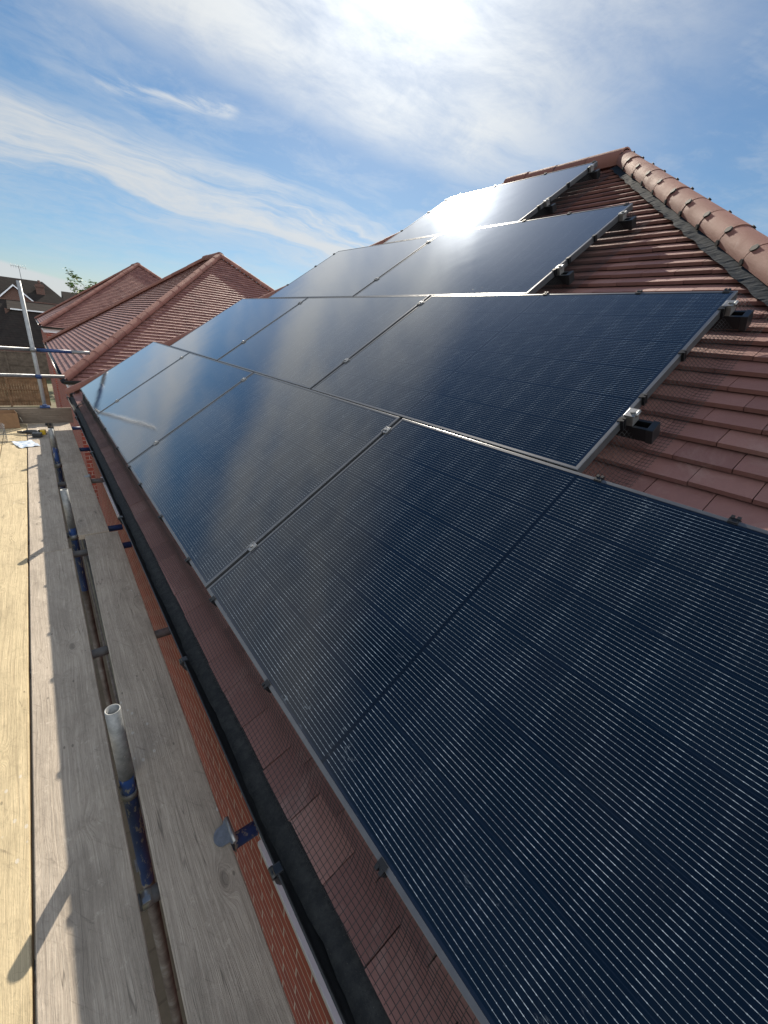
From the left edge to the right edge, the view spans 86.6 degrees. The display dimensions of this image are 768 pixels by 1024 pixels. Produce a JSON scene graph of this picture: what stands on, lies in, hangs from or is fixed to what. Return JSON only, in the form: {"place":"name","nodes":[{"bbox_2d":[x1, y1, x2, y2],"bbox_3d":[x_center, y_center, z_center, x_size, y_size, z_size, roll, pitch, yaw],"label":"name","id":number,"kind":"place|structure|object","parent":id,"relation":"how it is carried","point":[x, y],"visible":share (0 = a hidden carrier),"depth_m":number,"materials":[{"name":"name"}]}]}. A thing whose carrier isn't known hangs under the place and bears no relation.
{"place":"outdoors","nodes":[
{"label":"outdoors","id":0,"kind":"place"},
{"bbox_2d":[0,378,56,407],"bbox_3d":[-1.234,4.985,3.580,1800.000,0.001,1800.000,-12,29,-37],"label":"ground","id":1,"kind":"structure","parent":0,"point":[51,394],"depth_m":27.98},
{"bbox_2d":[0,377,50,406],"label":"fence","id":2,"kind":"object","parent":1,"relation":"on","point":[5,388],"visible":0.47,"depth_m":25.45,"materials":[{"name":"brown wood"}]},
{"bbox_2d":[0,351,50,379],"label":"fence","id":3,"kind":"object","parent":1,"relation":"on","point":[6,358],"visible":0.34,"depth_m":34.05,"materials":[{"name":"brown wood"}]},
{"bbox_2d":[63,267,96,294],"bbox_3d":[-24.020,-15.980,36.049,6.344,8.991,5.288,3,23,-9],"label":"tree","id":4,"kind":"object","parent":1,"relation":"on","point":[73,285],"visible":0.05,"depth_m":33.64,"materials":[{"name":"green plant"}]},
{"bbox_2d":[34,262,161,407],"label":"house","id":5,"kind":"structure","parent":1,"relation":"on","point":[118,286],"depth_m":17.37,"materials":[{"name":"red tile"}]},
{"bbox_2d":[65,146,767,1023],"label":"house","id":6,"kind":"structure","parent":1,"relation":"on","point":[713,456],"depth_m":1.49,"materials":[{"name":"tile"}]},
{"bbox_2d":[115,399,256,551],"bbox_3d":[-1.512,-0.487,2.943,0.227,0.138,7.412,-43,43,-16],"label":"mounting rail","id":7,"kind":"object","parent":6,"relation":"on","point":[251,546],"visible":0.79,"depth_m":1.69,"materials":[{"name":"silver metal"}]},
{"bbox_2d":[80,342,188,414],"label":"solar panel","id":8,"kind":"object","parent":7,"relation":"attached to","point":[110,387],"visible":0.97,"depth_m":4.78,"materials":[{"name":"black glass"}]},
{"bbox_2d":[97,353,253,463],"bbox_3d":[-1.956,-1.026,3.665,1.137,0.035,1.762,-43,43,-16],"label":"solar panel","id":9,"kind":"object","parent":7,"relation":"attached to","point":[142,418],"visible":0.97,"depth_m":3.49,"materials":[{"name":"black glass"}]},
{"bbox_2d":[128,372,400,588],"bbox_3d":[-0.858,-0.383,2.417,1.137,0.035,1.762,-43,43,-16],"label":"solar panel","id":10,"kind":"object","parent":7,"relation":"attached to","point":[228,478],"visible":0.96,"depth_m":2.16,"materials":[{"name":"black glass"}]},
{"bbox_2d":[207,418,767,1023],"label":"solar panel","id":11,"kind":"object","parent":7,"relation":"attached to","point":[521,700],"visible":1,"depth_m":0.91,"materials":[{"name":"glass"}]},
{"bbox_2d":[78,389,475,1023],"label":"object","id":12,"kind":"object","parent":11,"relation":"attached to","point":[380,865],"visible":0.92,"depth_m":1.09,"materials":[{"name":"brown tile"}]},
{"bbox_2d":[594,474,741,524],"bbox_3d":[0.891,0.040,1.077,0.036,0.110,0.847,-43,43,-16],"label":"bird mesh","id":13,"kind":"object","parent":11,"relation":"attached to","point":[732,519],"visible":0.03,"depth_m":1.03,"materials":[{"name":"metal"}]},
{"bbox_2d":[180,356,390,434],"bbox_3d":[-0.955,-1.014,3.161,0.227,0.138,7.412,-43,43,-16],"label":"mounting rail","id":14,"kind":"object","parent":6,"relation":"attached to","point":[386,429],"visible":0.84,"depth_m":1.91,"materials":[{"name":"silver metal"}]},
{"bbox_2d":[241,340,660,443],"bbox_3d":[-0.707,-1.319,3.327,0.227,0.138,5.489,-43,43,-16],"label":"mounting rail","id":15,"kind":"object","parent":6,"relation":"attached to","point":[647,431],"visible":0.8,"depth_m":1.40,"materials":[{"name":"black metal"}]},
{"bbox_2d":[170,298,306,360],"bbox_3d":[-1.708,-2.104,4.603,1.137,0.035,1.762,-43,43,-16],"label":"solar panel","id":16,"kind":"object","parent":15,"relation":"attached to","point":[225,332],"visible":0.92,"depth_m":4.46,"materials":[{"name":"black glass"}]},
{"bbox_2d":[218,295,429,389],"bbox_3d":[-0.610,-1.461,3.356,1.137,0.036,1.762,-43,43,-16],"label":"solar panel","id":17,"kind":"object","parent":15,"relation":"attached to","point":[310,343],"visible":0.93,"depth_m":3.16,"materials":[{"name":"black glass"}]},
{"bbox_2d":[311,291,737,472],"bbox_3d":[0.488,-0.818,2.108,1.137,0.037,1.762,-43,43,-16],"label":"solar panel","id":18,"kind":"object","parent":15,"relation":"attached to","point":[563,380],"visible":0.96,"depth_m":1.82,"materials":[{"name":"black glass"}]},
{"bbox_2d":[543,288,736,306],"bbox_3d":[1.146,-1.029,2.006,0.029,0.114,0.966,-43,43,-16],"label":"bird mesh","id":19,"kind":"object","parent":18,"relation":"attached to","point":[640,291],"visible":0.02,"depth_m":1.89,"materials":[{"name":"silver metal"}]},
{"bbox_2d":[585,293,767,485],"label":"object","id":20,"kind":"object","parent":18,"relation":"attached to","point":[622,420],"visible":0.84,"depth_m":1.49,"materials":[{"name":"brown tile"}]},
{"bbox_2d":[374,264,573,284],"bbox_3d":[0.021,-2.102,3.707,0.227,0.138,3.699,-43,43,-16],"label":"mounting rail","id":21,"kind":"object","parent":6,"relation":"on","point":[566,278],"visible":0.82,"depth_m":2.41,"materials":[{"name":"black metal"}]},
{"bbox_2d":[269,235,437,297],"bbox_3d":[-0.419,-2.573,4.360,1.137,0.036,1.762,-43,43,-16],"label":"solar panel","id":22,"kind":"object","parent":21,"relation":"attached to","point":[349,272],"visible":0.93,"depth_m":4.21,"materials":[{"name":"black glass"}]},
{"bbox_2d":[354,203,632,296],"bbox_3d":[0.678,-1.930,3.112,1.137,0.036,1.762,-43,43,-16],"label":"solar panel","id":23,"kind":"object","parent":21,"relation":"attached to","point":[525,257],"visible":0.96,"depth_m":2.90,"materials":[{"name":"black glass"}]},
{"bbox_2d":[536,211,650,293],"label":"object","id":24,"kind":"object","parent":23,"relation":"attached to","point":[594,265],"visible":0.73,"depth_m":2.50,"materials":[{"name":"brown tile"}]},
{"bbox_2d":[298,300,753,330],"bbox_3d":[-0.206,-1.796,3.527,0.227,0.138,5.482,-43,43,-16],"label":"mounting rail","id":25,"kind":"object","parent":6,"relation":"on","point":[739,320],"visible":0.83,"depth_m":1.60,"materials":[{"name":"black metal"}]},
{"bbox_2d":[426,210,635,243],"bbox_3d":[0.502,-2.558,3.896,0.227,0.138,3.699,-43,43,-16],"label":"mounting rail","id":26,"kind":"object","parent":6,"relation":"on","point":[629,223],"visible":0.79,"depth_m":2.60,"materials":[{"name":"black metal"}]},
{"bbox_2d":[532,198,556,216],"bbox_3d":[0.868,-2.895,4.030,0.227,0.138,1.911,-43,43,-16],"label":"mounting rail","id":27,"kind":"object","parent":6,"relation":"attached to","point":[550,208],"visible":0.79,"depth_m":3.35,"materials":[{"name":"black metal"}]},
{"bbox_2d":[383,161,597,243],"bbox_3d":[0.935,-3.003,4.040,1.137,0.036,1.762,-43,43,-16],"label":"solar panel","id":28,"kind":"object","parent":27,"relation":"attached to","point":[515,201],"visible":0.96,"depth_m":3.86,"materials":[{"name":"black glass"}]},
{"bbox_2d":[529,166,610,219],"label":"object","id":29,"kind":"object","parent":28,"relation":"attached to","point":[557,213],"visible":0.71,"depth_m":3.45,"materials":[{"name":"brown tile"}]},
{"bbox_2d":[576,164,599,182],"bbox_3d":[1.322,-3.325,4.208,0.227,0.138,1.911,-43,43,-16],"label":"mounting rail","id":30,"kind":"object","parent":6,"relation":"on","point":[593,173],"visible":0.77,"depth_m":3.53,"materials":[{"name":"black metal"}]},
{"bbox_2d":[0,298,57,373],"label":"house","id":31,"kind":"structure","parent":0,"point":[13,331],"depth_m":35.57,"materials":[{"name":"brick"}]},
{"bbox_2d":[0,263,64,303],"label":"gable house","id":32,"kind":"structure","parent":0,"point":[37,291],"depth_m":44.74,"materials":[{"name":"tile"}]},
{"bbox_2d":[61,291,74,299],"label":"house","id":33,"kind":"structure","parent":0,"point":[66,295],"depth_m":61.37,"materials":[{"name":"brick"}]},
{"bbox_2d":[27,423,186,1023],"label":"path","id":34,"kind":"structure","parent":0,"point":[164,1010],"depth_m":4.91,"materials":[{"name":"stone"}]},
{"bbox_2d":[16,280,60,488],"bbox_3d":[-5.184,-0.175,6.628,0.150,6.321,0.150,-12,29,-37],"label":"scaffold standard","id":35,"kind":"object","parent":34,"relation":"on","point":[33,351],"visible":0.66,"depth_m":5.71,"materials":[{"name":"silver metal"}]},
{"bbox_2d":[0,373,64,378],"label":"guard rail","id":36,"kind":"object","parent":35,"relation":"attached to","point":[28,375],"visible":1,"depth_m":5.84,"materials":[{"name":"silver metal"}]},
{"bbox_2d":[0,346,89,354],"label":"guard rail","id":37,"kind":"object","parent":35,"relation":"attached to","point":[43,350],"visible":0.89,"depth_m":5.86,"materials":[{"name":"silver metal"}]},
{"bbox_2d":[48,428,65,488],"bbox_3d":[-4.001,1.260,5.510,0.150,4.786,0.150,-12,29,-37],"label":"scaffold standard","id":38,"kind":"object","parent":34,"relation":"on","point":[58,465],"visible":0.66,"depth_m":4.70,"materials":[{"name":"silver metal"}]},
{"bbox_2d":[27,423,68,555],"bbox_3d":[-3.744,-0.491,4.459,0.224,0.038,4.385,-12,29,-37],"label":"scaffold board","id":39,"kind":"object","parent":38,"relation":"on","point":[47,531],"visible":0.92,"depth_m":3.65,"materials":[{"name":"beige wood"}]},
{"bbox_2d":[12,440,39,447],"bbox_3d":[-4.431,-0.844,5.047,0.300,0.024,0.200,21,27,31],"label":"paper packet","id":40,"kind":"object","parent":39,"relation":"on","point":[23,444],"visible":1,"depth_m":5.04},
{"bbox_2d":[17,429,46,436],"bbox_3d":[-4.676,-1.039,5.387,0.300,0.062,0.224,-5,25,-26],"label":"cordless drill","id":41,"kind":"object","parent":39,"relation":"on","point":[38,433],"visible":1,"depth_m":5.40,"materials":[{"name":"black plastic"}]},
{"bbox_2d":[60,489,138,871],"bbox_3d":[-2.671,2.031,4.007,0.150,4.794,0.150,-12,29,-37],"label":"scaffold standard","id":42,"kind":"object","parent":34,"relation":"on","point":[73,533],"visible":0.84,"depth_m":3.42,"materials":[{"name":"silver metal"}]},
{"bbox_2d":[53,423,108,539],"bbox_3d":[-3.583,-0.573,4.694,0.206,0.038,4.195,-12,29,-37],"label":"scaffold board","id":43,"kind":"object","parent":42,"relation":"on","point":[89,518],"visible":0.98,"depth_m":4.00,"materials":[{"name":"beige wood"}]},
{"bbox_2d":[104,704,182,1023],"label":"scaffold standard","id":44,"kind":"object","parent":34,"relation":"on","point":[128,788],"visible":0.94,"depth_m":1.67,"materials":[{"name":"silver metal"}]},
{"bbox_2d":[81,539,125,730],"bbox_3d":[-2.091,0.530,2.958,0.048,0.048,9.800,-12,29,-37],"label":"ledger","id":45,"kind":"object","parent":44,"relation":"attached to","point":[84,545],"visible":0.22,"depth_m":2.80,"materials":[{"name":"silver metal"}]},
{"bbox_2d":[79,540,169,940],"bbox_3d":[-2.270,2.217,3.670,0.048,0.048,9.800,-12,29,-37],"label":"ledger","id":46,"kind":"object","parent":44,"relation":"attached to","point":[106,656],"visible":0.03,"depth_m":4.48,"materials":[{"name":"silver metal"}]},
{"bbox_2d":[85,531,295,1023],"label":"scaffold board","id":47,"kind":"object","parent":44,"relation":"on","point":[226,969],"visible":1,"depth_m":1.39,"materials":[{"name":"beige wood"}]},
{"bbox_2d":[213,816,237,851],"bbox_3d":[-0.553,1.131,1.415,0.070,0.063,0.094,-12,29,-37],"label":"board clip","id":48,"kind":"object","parent":47,"relation":"attached to","point":[224,834],"visible":1,"depth_m":1.40,"materials":[{"name":"metal"}]},
{"bbox_2d":[43,252,273,503],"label":"house","id":49,"kind":"structure","parent":0,"point":[201,291],"depth_m":9.79,"materials":[{"name":"red tile"}]},
{"bbox_2d":[0,0,767,296],"label":"sky","id":50,"kind":"structure","parent":0,"point":[278,138],"materials":[{"name":"blue"}]},
{"bbox_3d":[-2.872,0.641,2.327,0.048,0.048,9.800,-12,29,-37],"label":"ledger","id":51,"kind":"object","parent":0,"visible":0},
{"bbox_2d":[27,426,80,429],"bbox_3d":[-5.191,-1.167,5.811,1.430,0.049,0.049,-12,29,-37],"label":"transom","id":52,"kind":"object","parent":51,"relation":"on","point":[76,428],"visible":0.19,"depth_m":6.17,"materials":[{"name":"blue paint"}]},
{"bbox_2d":[27,447,90,454],"bbox_3d":[-4.409,-0.709,4.922,1.430,0.049,0.049,-12,29,-37],"label":"transom","id":53,"kind":"object","parent":51,"relation":"on","point":[85,449],"visible":0.2,"depth_m":5.29,"materials":[{"name":"blue paint"}]},
{"bbox_2d":[0,429,3,454],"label":"scaffold board","id":54,"kind":"object","parent":53,"relation":"on","point":[1,439],"visible":0.38,"depth_m":5.16,"materials":[{"name":"beige wood"}]},
{"bbox_2d":[0,423,7,443],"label":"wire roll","id":55,"kind":"object","parent":54,"relation":"on","point":[3,435],"visible":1,"depth_m":5.00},
{"bbox_2d":[0,410,22,428],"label":"cardboard box","id":56,"kind":"object","parent":54,"relation":"on","point":[9,419],"visible":0.95,"depth_m":5.60,"materials":[{"name":"brown cardboard"}]},
{"bbox_2d":[0,424,27,485],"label":"scaffold board","id":57,"kind":"object","parent":53,"relation":"on","point":[13,464],"visible":0.76,"depth_m":4.54,"materials":[{"name":"beige wood"}]},
{"bbox_2d":[0,407,73,423],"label":"toe board","id":58,"kind":"object","parent":57,"relation":"on","point":[44,415],"visible":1,"depth_m":6.00,"materials":[{"name":"brown wood"}]},
{"bbox_2d":[40,404,49,407],"bbox_3d":[-4.983,-1.554,5.991,0.120,0.042,0.095,-12,29,-37],"label":"toe board clip","id":59,"kind":"object","parent":58,"relation":"on","point":[44,406],"visible":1,"depth_m":5.97,"materials":[{"name":"blue paint"}]},
{"bbox_2d":[27,478,103,489],"bbox_3d":[-3.589,-0.229,3.990,1.430,0.048,0.048,-12,29,-37],"label":"transom","id":60,"kind":"object","parent":51,"relation":"on","point":[97,480],"visible":0.23,"depth_m":4.34,"materials":[{"name":"silver metal"}]},
{"bbox_2d":[28,524,122,544],"bbox_3d":[-2.796,0.242,3.074,1.410,0.049,0.049,-12,29,-37],"label":"transom","id":61,"kind":"object","parent":51,"relation":"on","point":[115,527],"visible":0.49,"depth_m":3.44,"materials":[{"name":"blue paint"}]},
{"bbox_2d":[29,541,131,565],"bbox_3d":[-2.568,0.373,2.822,1.420,0.049,0.049,-12,29,-37],"label":"transom","id":62,"kind":"object","parent":51,"relation":"on","point":[84,552],"visible":0.23,"depth_m":3.05,"materials":[{"name":"blue paint"}]},
{"bbox_2d":[30,627,170,678],"bbox_3d":[-1.811,0.813,1.970,1.430,0.048,0.048,-12,29,-37],"label":"transom","id":63,"kind":"object","parent":51,"relation":"on","point":[104,650],"visible":0.04,"depth_m":2.19,"materials":[{"name":"silver metal"}]},
{"bbox_2d":[34,821,257,982],"bbox_3d":[-1.026,1.276,1.070,1.420,0.049,0.049,-12,29,-37],"label":"transom","id":64,"kind":"object","parent":51,"relation":"on","point":[247,832],"visible":0.21,"depth_m":1.45,"materials":[{"name":"metal"}]},
{"bbox_2d":[0,482,34,1023],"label":"scaffold board","id":65,"kind":"object","parent":64,"relation":"on","point":[17,998],"visible":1,"depth_m":1.54,"materials":[{"name":"beige wood"}]},
{"bbox_2d":[29,548,161,1023],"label":"scaffold board","id":66,"kind":"object","parent":64,"relation":"on","point":[93,965],"visible":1,"depth_m":1.35,"materials":[{"name":"beige wood"}]},
{"bbox_2d":[140,885,153,911],"bbox_3d":[-0.747,1.217,1.285,0.030,0.054,0.055,-12,29,-37],"label":"tube saddle","id":67,"kind":"object","parent":64,"relation":"attached to","point":[147,900],"visible":0.99,"depth_m":1.27,"materials":[{"name":"metal"}]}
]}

